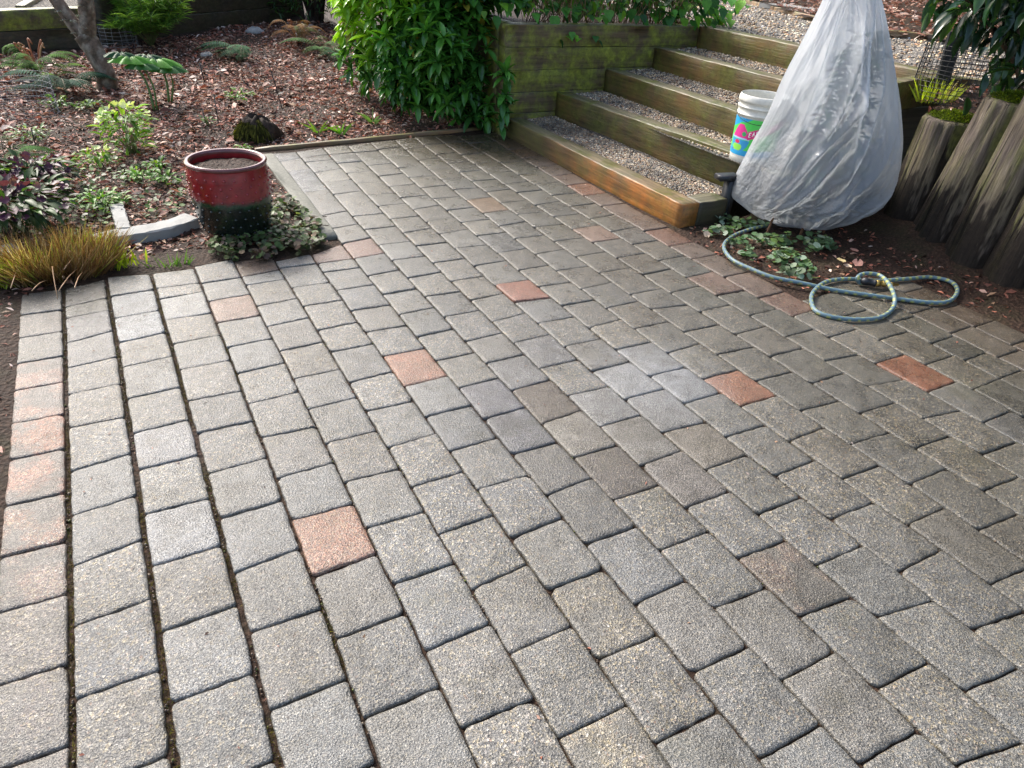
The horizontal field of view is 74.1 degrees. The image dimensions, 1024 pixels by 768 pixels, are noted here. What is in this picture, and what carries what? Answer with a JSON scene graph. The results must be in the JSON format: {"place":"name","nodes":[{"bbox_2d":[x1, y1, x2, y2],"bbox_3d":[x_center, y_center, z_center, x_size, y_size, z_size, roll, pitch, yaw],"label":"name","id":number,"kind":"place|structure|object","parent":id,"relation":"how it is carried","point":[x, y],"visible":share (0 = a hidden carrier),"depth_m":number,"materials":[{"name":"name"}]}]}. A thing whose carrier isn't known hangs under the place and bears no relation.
{"place":"outdoors","nodes":[
{"label":"outdoors","id":0,"kind":"place"},
{"bbox_2d":[0,0,77,7],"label":"path","id":1,"kind":"structure","parent":0,"point":[13,3],"depth_m":7.26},
{"bbox_2d":[15,0,40,7],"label":"plank","id":2,"kind":"object","parent":1,"relation":"on","point":[26,4],"visible":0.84,"depth_m":6.98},
{"bbox_2d":[0,133,1023,767],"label":"patio","id":3,"kind":"structure","parent":0,"point":[952,375],"depth_m":2.14,"materials":[{"name":"concrete"}]},
{"bbox_2d":[61,281,344,767],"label":"joint moss","id":4,"kind":"object","parent":3,"relation":"on","point":[71,593],"visible":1,"depth_m":1.83,"materials":[{"name":"green plant"}]},
{"bbox_2d":[56,150,1019,758],"bbox_3d":[-0.176,-0.637,3.633,3.899,0.013,4.791,-14,38,-25],"label":"debris","id":5,"kind":"object","parent":3,"relation":"on","point":[478,460],"visible":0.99,"depth_m":2.52,"materials":[{"name":"brown plant"}]},
{"bbox_2d":[722,224,959,321],"bbox_3d":[1.787,-0.714,3.914,1.085,0.064,1.262,-14,38,-25],"label":"garden hose","id":6,"kind":"object","parent":3,"relation":"on","point":[883,281],"visible":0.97,"depth_m":3.65,"materials":[{"name":"green rubber"}]},
{"bbox_2d":[0,3,1023,767],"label":"garden soil","id":7,"kind":"structure","parent":0,"point":[900,237],"depth_m":3.90,"materials":[{"name":"brown soil"}]},
{"bbox_2d":[0,306,16,455],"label":"edge litter","id":8,"kind":"object","parent":7,"relation":"on","point":[1,448],"visible":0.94,"depth_m":2.65,"materials":[{"name":"brown plant"}]},
{"bbox_2d":[3,122,52,141],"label":"plant","id":9,"kind":"object","parent":7,"relation":"on","point":[33,131],"visible":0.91,"depth_m":4.83,"materials":[{"name":"green plant"}]},
{"bbox_2d":[0,68,59,121],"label":"wire cage","id":10,"kind":"object","parent":7,"relation":"on","point":[31,95],"visible":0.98,"depth_m":5.25,"materials":[{"name":"grey metal"}]},
{"bbox_2d":[0,136,59,163],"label":"fern","id":11,"kind":"object","parent":7,"relation":"on","point":[24,147],"visible":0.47,"depth_m":4.33,"materials":[{"name":"green plant"}]},
{"bbox_2d":[0,166,80,241],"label":"hellebore","id":12,"kind":"object","parent":7,"relation":"on","point":[24,206],"visible":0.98,"depth_m":3.44,"materials":[{"name":"green plant"}]},
{"bbox_2d":[0,38,83,72],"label":"fern","id":13,"kind":"object","parent":7,"relation":"on","point":[27,58],"visible":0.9,"depth_m":6.06,"materials":[{"name":"green plant"}]},
{"bbox_2d":[0,148,84,191],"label":"hellebore","id":14,"kind":"object","parent":7,"relation":"on","point":[19,166],"visible":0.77,"depth_m":3.99,"materials":[{"name":"green plant"}]},
{"bbox_2d":[8,63,88,78],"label":"fern","id":15,"kind":"object","parent":7,"relation":"on","point":[54,66],"visible":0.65,"depth_m":6.11,"materials":[{"name":"green plant"}]},
{"bbox_2d":[0,6,98,53],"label":"timber wall","id":16,"kind":"structure","parent":7,"relation":"on","point":[47,26],"depth_m":6.80,"materials":[{"name":"brown wood"}]},
{"bbox_2d":[38,94,73,111],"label":"plant","id":17,"kind":"object","parent":7,"relation":"on","point":[57,101],"visible":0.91,"depth_m":5.43,"materials":[{"name":"green plant"}]},
{"bbox_2d":[0,69,120,92],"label":"fern","id":18,"kind":"object","parent":7,"relation":"on","point":[78,81],"visible":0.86,"depth_m":5.69,"materials":[{"name":"green plant"}]},
{"bbox_2d":[0,216,147,298],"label":"grass tuft","id":19,"kind":"object","parent":7,"relation":"on","point":[89,254],"visible":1,"depth_m":3.17,"materials":[{"name":"plant"}]},
{"bbox_2d":[49,0,117,90],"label":"forked tree","id":20,"kind":"object","parent":7,"relation":"on","point":[82,28],"visible":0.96,"depth_m":5.81,"materials":[{"name":"brown plant"}]},
{"bbox_2d":[69,99,104,110],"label":"plant","id":21,"kind":"object","parent":7,"relation":"on","point":[83,105],"visible":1,"depth_m":5.57,"materials":[{"name":"green plant"}]},
{"bbox_2d":[71,144,125,168],"bbox_3d":[-2.771,-1.506,4.528,0.346,0.172,0.254,-14,38,-25],"label":"hellebore","id":22,"kind":"object","parent":7,"relation":"on","point":[106,156],"visible":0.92,"depth_m":4.52,"materials":[{"name":"green plant"}]},
{"bbox_2d":[67,187,130,211],"bbox_3d":[-2.389,-1.069,3.933,0.340,0.129,0.310,-14,38,-25],"label":"plant","id":23,"kind":"object","parent":7,"relation":"on","point":[92,198],"visible":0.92,"depth_m":3.94,"materials":[{"name":"green plant"}]},
{"bbox_2d":[25,160,185,237],"bbox_3d":[-2.429,-1.150,4.072,0.944,0.066,1.360,-14,38,-25],"label":"bed ground cover","id":24,"kind":"object","parent":7,"relation":"on","point":[101,205],"visible":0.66,"depth_m":4.05,"materials":[{"name":"green plant"}]},
{"bbox_2d":[96,26,138,48],"bbox_3d":[-4.261,-3.747,7.292,0.404,0.220,0.403,-14,38,-25],"label":"wire cage","id":25,"kind":"object","parent":7,"relation":"on","point":[125,36],"visible":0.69,"depth_m":7.20,"materials":[{"name":"grey metal"}]},
{"bbox_2d":[110,203,130,228],"bbox_3d":[-2.185,-0.912,3.788,0.078,0.071,0.403,-15,38,-27],"label":"edging stone","id":26,"kind":"object","parent":7,"relation":"on","point":[119,214],"visible":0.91,"depth_m":3.76,"materials":[{"name":"concrete"}]},
{"bbox_2d":[87,99,158,155],"bbox_3d":[-2.702,-1.775,4.733,0.468,0.400,0.412,-14,38,-25],"label":"leafy shrub","id":27,"kind":"object","parent":7,"relation":"on","point":[123,104],"visible":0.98,"depth_m":4.69,"materials":[{"name":"green plant"}]},
{"bbox_2d":[104,51,158,110],"bbox_3d":[-3.095,-2.492,5.588,0.389,0.437,0.241,-14,38,-25],"label":"umbrella leaf plant","id":28,"kind":"object","parent":7,"relation":"on","point":[134,62],"visible":0.98,"depth_m":5.48,"materials":[{"name":"green plant"}]},
{"bbox_2d":[116,165,157,183],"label":"plant","id":29,"kind":"object","parent":7,"relation":"on","point":[133,174],"visible":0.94,"depth_m":4.33,"materials":[{"name":"green plant"}]},
{"bbox_2d":[94,213,199,245],"bbox_3d":[-1.978,-0.823,3.682,0.158,0.068,0.540,30,41,33],"label":"edging stone","id":30,"kind":"object","parent":7,"relation":"on","point":[171,227],"visible":0.68,"depth_m":3.68,"materials":[{"name":"concrete"}]},
{"bbox_2d":[100,0,194,46],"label":"feathery shrub","id":31,"kind":"object","parent":7,"relation":"on","point":[154,18],"visible":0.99,"depth_m":7.15,"materials":[{"name":"green plant"}]},
{"bbox_2d":[143,155,171,171],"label":"plant","id":32,"kind":"object","parent":7,"relation":"on","point":[159,165],"visible":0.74,"depth_m":4.51,"materials":[{"name":"green plant"}]},
{"bbox_2d":[135,54,188,102],"bbox_3d":[-3.002,-2.611,5.805,0.445,0.377,0.275,-14,38,-25],"label":"umbrella leaf plant","id":33,"kind":"object","parent":7,"relation":"on","point":[166,65],"visible":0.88,"depth_m":5.72,"materials":[{"name":"green plant"}]},
{"bbox_2d":[135,250,193,268],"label":"grass sprig","id":34,"kind":"object","parent":7,"relation":"on","point":[176,262],"depth_m":3.39,"materials":[{"name":"green plant"}]},
{"bbox_2d":[149,169,181,184],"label":"plant","id":35,"kind":"object","parent":7,"relation":"on","point":[159,179],"visible":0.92,"depth_m":4.34,"materials":[{"name":"green plant"}]},
{"bbox_2d":[94,0,300,45],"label":"timber wall","id":36,"kind":"structure","parent":7,"relation":"on","point":[207,14],"depth_m":8.40,"materials":[{"name":"brown wood"}]},
{"bbox_2d":[200,52,214,56],"bbox_3d":[-3.322,-3.587,7.380,0.172,0.058,0.136,-14,38,-25],"label":"stone","id":37,"kind":"object","parent":7,"relation":"on","point":[208,54],"visible":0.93,"depth_m":7.35,"materials":[{"name":"grey stone"}]},
{"bbox_2d":[198,115,216,125],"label":"plant","id":38,"kind":"object","parent":7,"relation":"on","point":[207,122],"visible":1,"depth_m":5.46,"materials":[{"name":"green plant"}]},
{"bbox_2d":[213,95,219,127],"bbox_3d":[-2.344,-2.147,5.384,0.009,0.279,0.009,-14,38,-25],"label":"stake","id":39,"kind":"object","parent":7,"relation":"on","point":[216,110],"visible":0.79,"depth_m":5.37,"materials":[{"name":"wood"}]},
{"bbox_2d":[194,41,250,60],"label":"fern","id":40,"kind":"object","parent":7,"relation":"on","point":[237,49],"visible":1,"depth_m":7.22,"materials":[{"name":"green plant"}]},
{"bbox_2d":[183,148,272,240],"bbox_3d":[-1.518,-1.017,3.677,0.426,0.409,0.429,-14,38,-25],"label":"glazed pot","id":41,"kind":"object","parent":7,"relation":"on","point":[230,190],"visible":0.98,"depth_m":3.55,"materials":[{"name":"ceramic"}]},
{"bbox_2d":[0,18,475,304],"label":"leaf litter","id":42,"kind":"object","parent":7,"relation":"on","point":[194,39],"visible":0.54,"depth_m":5.96,"materials":[{"name":"brown plant"}]},
{"bbox_2d":[245,26,263,33],"bbox_3d":[-3.253,-4.479,8.577,0.245,0.086,0.180,-14,38,-25],"label":"stone","id":43,"kind":"object","parent":42,"relation":"on","point":[253,30],"visible":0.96,"depth_m":8.53,"materials":[{"name":"grey stone"}]},
{"bbox_2d":[223,87,254,100],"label":"plant","id":44,"kind":"object","parent":7,"relation":"on","point":[243,94],"visible":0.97,"depth_m":6.08,"materials":[{"name":"green plant"}]},
{"bbox_2d":[232,144,251,149],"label":"plant","id":45,"kind":"object","parent":7,"relation":"on","point":[248,146],"visible":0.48,"depth_m":5.06,"materials":[{"name":"green plant"}]},
{"bbox_2d":[231,113,284,143],"bbox_3d":[-2.013,-2.023,5.359,0.421,0.232,0.286,-14,38,-25],"label":"mossy stump","id":46,"kind":"object","parent":7,"relation":"on","point":[255,127],"visible":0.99,"depth_m":5.29,"materials":[{"name":"green plant"}]},
{"bbox_2d":[205,190,326,260],"bbox_3d":[-1.278,-0.892,3.819,0.580,0.067,0.952,9,34,7],"label":"ground cover","id":47,"kind":"object","parent":7,"relation":"on","point":[277,228],"visible":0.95,"depth_m":3.66,"materials":[{"name":"green plant"}]},
{"bbox_2d":[266,55,281,107],"bbox_3d":[-2.063,-2.607,5.896,0.096,0.451,0.007,4,34,0],"label":"stake","id":48,"kind":"object","parent":7,"relation":"on","point":[274,81],"visible":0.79,"depth_m":5.88,"materials":[{"name":"wood"}]},
{"bbox_2d":[265,19,326,41],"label":"fern","id":49,"kind":"object","parent":7,"relation":"on","point":[300,27],"visible":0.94,"depth_m":8.06,"materials":[{"name":"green plant"}]},
{"bbox_2d":[264,153,337,239],"bbox_3d":[-1.422,-1.252,4.424,0.101,0.046,1.710,-14,38,-25],"label":"edging strip","id":50,"kind":"object","parent":7,"relation":"on","point":[285,179],"visible":0.75,"depth_m":4.40,"materials":[{"name":"concrete"}]},
{"bbox_2d":[280,35,355,53],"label":"fern","id":51,"kind":"object","parent":7,"relation":"on","point":[313,46],"visible":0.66,"depth_m":7.81,"materials":[{"name":"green plant"}]},
{"bbox_2d":[298,118,340,132],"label":"strap leaf plant","id":52,"kind":"object","parent":7,"relation":"on","point":[313,128],"visible":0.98,"depth_m":5.60,"materials":[{"name":"green plant"}]},
{"bbox_2d":[266,0,381,22],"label":"dark shrub","id":53,"kind":"object","parent":7,"relation":"on","point":[315,10],"visible":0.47,"depth_m":9.31,"materials":[{"name":"green plant"}]},
{"bbox_2d":[319,47,352,60],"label":"fern","id":54,"kind":"object","parent":7,"relation":"on","point":[329,54],"visible":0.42,"depth_m":7.50,"materials":[{"name":"green plant"}]},
{"bbox_2d":[325,121,352,134],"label":"strap leaf plant","id":55,"kind":"object","parent":7,"relation":"on","point":[338,131],"visible":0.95,"depth_m":5.56,"materials":[{"name":"green plant"}]},
{"bbox_2d":[354,110,381,124],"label":"strap leaf plant","id":56,"kind":"object","parent":7,"relation":"on","point":[369,120],"visible":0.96,"depth_m":5.93,"materials":[{"name":"green plant"}]},
{"bbox_2d":[254,127,482,151],"bbox_3d":[-1.101,-2.019,5.597,2.007,0.056,0.040,-18,40,-30],"label":"edging board","id":57,"kind":"object","parent":7,"relation":"on","point":[351,140],"visible":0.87,"depth_m":5.51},
{"bbox_2d":[326,0,518,139],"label":"evergreen shrub","id":58,"kind":"object","parent":7,"relation":"on","point":[414,55],"visible":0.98,"depth_m":5.74,"materials":[{"name":"green plant"}]},
{"bbox_2d":[62,144,1016,767],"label":"joint grit","id":59,"kind":"object","parent":7,"relation":"on","point":[352,500],"visible":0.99,"depth_m":2.20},
{"bbox_2d":[440,17,703,134],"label":"timber retaining wall","id":60,"kind":"structure","parent":7,"relation":"on","point":[546,68],"depth_m":5.90,"materials":[{"name":"wood"}]},
{"bbox_2d":[714,172,736,221],"bbox_3d":[1.375,-1.214,4.431,0.148,0.312,0.084,-8,36,-17],"label":"path light","id":61,"kind":"object","parent":7,"relation":"on","point":[728,179],"visible":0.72,"depth_m":4.37,"materials":[{"name":"black metal"}]},
{"bbox_2d":[506,26,961,228],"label":"garden steps","id":62,"kind":"structure","parent":7,"relation":"on","point":[648,195],"depth_m":5.23,"materials":[{"name":"brown wood"}]},
{"bbox_2d":[530,121,722,195],"bbox_3d":[0.770,-1.780,5.214,0.440,0.031,2.280,-14,38,-25],"label":"gravel tread","id":63,"kind":"object","parent":62,"relation":"on","point":[672,166],"visible":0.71,"depth_m":5.01,"materials":[{"name":"grey gravel"}]},
{"bbox_2d":[525,46,786,195],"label":"gravel","id":64,"kind":"structure","parent":62,"relation":"on","point":[654,169],"depth_m":5.44,"materials":[{"name":"grey gravel"}]},
{"bbox_2d":[578,93,740,163],"bbox_3d":[1.247,-2.009,5.264,0.460,0.028,2.430,-14,38,-25],"label":"gravel tread","id":65,"kind":"object","parent":62,"relation":"on","point":[708,150],"visible":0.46,"depth_m":4.86,"materials":[{"name":"grey gravel"}]},
{"bbox_2d":[729,90,775,162],"bbox_3d":[1.619,-1.687,4.474,0.328,0.418,0.328,-14,38,-25],"label":"bucket","id":66,"kind":"object","parent":65,"relation":"on","point":[754,106],"visible":0.54,"depth_m":4.39,"materials":[{"name":"white plastic"}]},
{"bbox_2d":[631,70,738,102],"bbox_3d":[1.705,-2.269,5.383,0.478,0.028,2.430,-14,38,-25],"label":"gravel tread","id":67,"kind":"object","parent":62,"relation":"on","point":[682,84],"visible":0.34,"depth_m":5.83,"materials":[{"name":"grey gravel"}]},
{"bbox_2d":[685,48,784,75],"bbox_3d":[2.158,-2.525,5.503,0.452,0.030,2.430,-14,38,-25],"label":"gravel tread","id":68,"kind":"object","parent":62,"relation":"on","point":[733,61],"visible":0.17,"depth_m":5.92,"materials":[{"name":"grey gravel"}]},
{"bbox_2d":[702,213,837,279],"bbox_3d":[1.520,-0.846,4.069,0.768,0.076,0.774,21,37,23],"label":"cyclamen patch","id":69,"kind":"object","parent":7,"relation":"on","point":[816,243],"visible":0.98,"depth_m":4.09,"materials":[{"name":"green plant"}]},
{"bbox_2d":[703,231,862,266],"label":"pale fallen leaves","id":70,"kind":"object","parent":7,"relation":"on","point":[854,261],"visible":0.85,"depth_m":3.91,"materials":[{"name":"beige plant"}]},
{"bbox_2d":[765,187,849,236],"bbox_3d":[1.977,-1.502,4.142,0.548,1.192,0.595,13,35,12],"label":"covered shrub","id":71,"kind":"object","parent":7,"relation":"on","point":[806,218],"visible":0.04,"depth_m":4.26,"materials":[{"name":"plastic"}]},
{"bbox_2d":[732,0,902,229],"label":"plastic bag","id":72,"kind":"object","parent":7,"relation":"on","point":[833,118],"visible":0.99,"depth_m":3.91,"materials":[{"name":"grey"}]},
{"bbox_2d":[689,224,1016,317],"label":"leaf litter","id":73,"kind":"object","parent":7,"relation":"on","point":[890,264],"visible":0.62,"depth_m":3.99,"materials":[{"name":"brown plant"}]},
{"bbox_2d":[883,108,973,221],"bbox_3d":[2.674,-1.330,4.347,0.363,0.825,0.351,-14,38,-25],"label":"log post","id":74,"kind":"object","parent":7,"relation":"on","point":[935,141],"visible":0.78,"depth_m":4.20,"materials":[{"name":"brown wood"}]},
{"bbox_2d":[913,89,1023,242],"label":"log post","id":75,"kind":"object","parent":7,"relation":"on","point":[941,210],"visible":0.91,"depth_m":3.92,"materials":[{"name":"brown wood"}]},
{"bbox_2d":[945,96,1023,268],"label":"log post","id":76,"kind":"object","parent":7,"relation":"on","point":[994,200],"visible":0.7,"depth_m":3.76,"materials":[{"name":"brown wood"}]},
{"bbox_2d":[982,195,1023,288],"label":"log post","id":77,"kind":"object","parent":7,"relation":"on","point":[1003,266],"visible":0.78,"depth_m":3.70,"materials":[{"name":"brown wood"}]},
{"bbox_2d":[490,0,680,23],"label":"wall top soil","id":78,"kind":"structure","parent":0,"point":[513,18],"depth_m":6.34,"materials":[{"name":"brown soil"}]},
{"bbox_2d":[468,0,751,48],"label":"climbing plant","id":79,"kind":"object","parent":78,"relation":"on","point":[638,11],"visible":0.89,"depth_m":6.03,"materials":[{"name":"green plant"}]},
{"bbox_2d":[324,1,1015,217],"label":"ground","id":80,"kind":"structure","parent":0,"point":[738,209],"depth_m":5.27,"materials":[{"name":"soil"}]},
{"bbox_2d":[604,0,1023,78],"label":"gravel path","id":81,"kind":"structure","parent":0,"point":[916,53],"depth_m":6.26,"materials":[{"name":"grey gravel"}]},
{"bbox_2d":[737,0,814,20],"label":"path edging","id":82,"kind":"object","parent":81,"relation":"on","point":[756,3],"visible":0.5,"depth_m":8.05,"materials":[{"name":"brown wood"}]},
{"bbox_2d":[759,2,818,11],"bbox_3d":[3.577,-4.702,8.476,0.815,0.050,0.891,-14,38,-25],"label":"flat stone","id":83,"kind":"object","parent":81,"relation":"on","point":[763,5],"visible":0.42,"depth_m":8.39,"materials":[{"name":"grey stone"}]},
{"bbox_2d":[889,30,989,46],"bbox_3d":[4.091,-3.186,6.373,1.302,0.141,0.227,25,39,28],"label":"path edging","id":84,"kind":"object","parent":81,"relation":"on","point":[912,35],"visible":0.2,"depth_m":6.49,"materials":[{"name":"brown wood"}]},
{"bbox_2d":[753,0,1001,40],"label":"mulch bed","id":85,"kind":"object","parent":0,"point":[907,20],"visible":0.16,"depth_m":8.07,"materials":[{"name":"brown plant"}]},
{"bbox_2d":[933,87,990,118],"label":"planter soil","id":86,"kind":"structure","parent":0,"point":[973,109],"depth_m":4.26,"materials":[{"name":"brown soil"}]},
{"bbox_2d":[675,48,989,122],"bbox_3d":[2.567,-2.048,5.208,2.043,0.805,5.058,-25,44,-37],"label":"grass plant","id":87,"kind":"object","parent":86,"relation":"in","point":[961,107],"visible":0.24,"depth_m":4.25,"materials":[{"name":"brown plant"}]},
{"bbox_2d":[909,77,970,104],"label":"yellow grass","id":88,"kind":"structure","parent":86,"relation":"on","point":[916,91],"depth_m":4.29,"materials":[{"name":"yellow plant"}]},
{"bbox_2d":[897,75,1004,109],"bbox_3d":[2.863,-1.933,4.503,1.144,0.182,0.263,-8,36,-17],"label":"planter timber","id":89,"kind":"object","parent":86,"relation":"on","point":[907,100],"visible":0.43,"depth_m":4.40,"materials":[{"name":"brown wood"}]},
{"bbox_2d":[912,38,1005,108],"bbox_3d":[2.851,-1.963,4.284,0.522,0.334,0.522,-14,38,-25],"label":"wire cage","id":90,"kind":"object","parent":86,"relation":"on","point":[955,62],"visible":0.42,"depth_m":4.18,"materials":[{"name":"black metal"}]},
{"bbox_2d":[934,31,959,85],"bbox_3d":[2.787,-2.073,4.330,0.120,0.311,0.024,4,34,0],"label":"plank stake","id":91,"kind":"object","parent":90,"relation":"in","point":[947,58],"visible":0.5,"depth_m":4.33,"materials":[{"name":"black wood"}]},
{"bbox_2d":[921,0,1023,116],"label":"glossy shrub","id":92,"kind":"object","parent":86,"relation":"on","point":[1007,38],"visible":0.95,"depth_m":3.75,"materials":[{"name":"green plant"}]}
]}

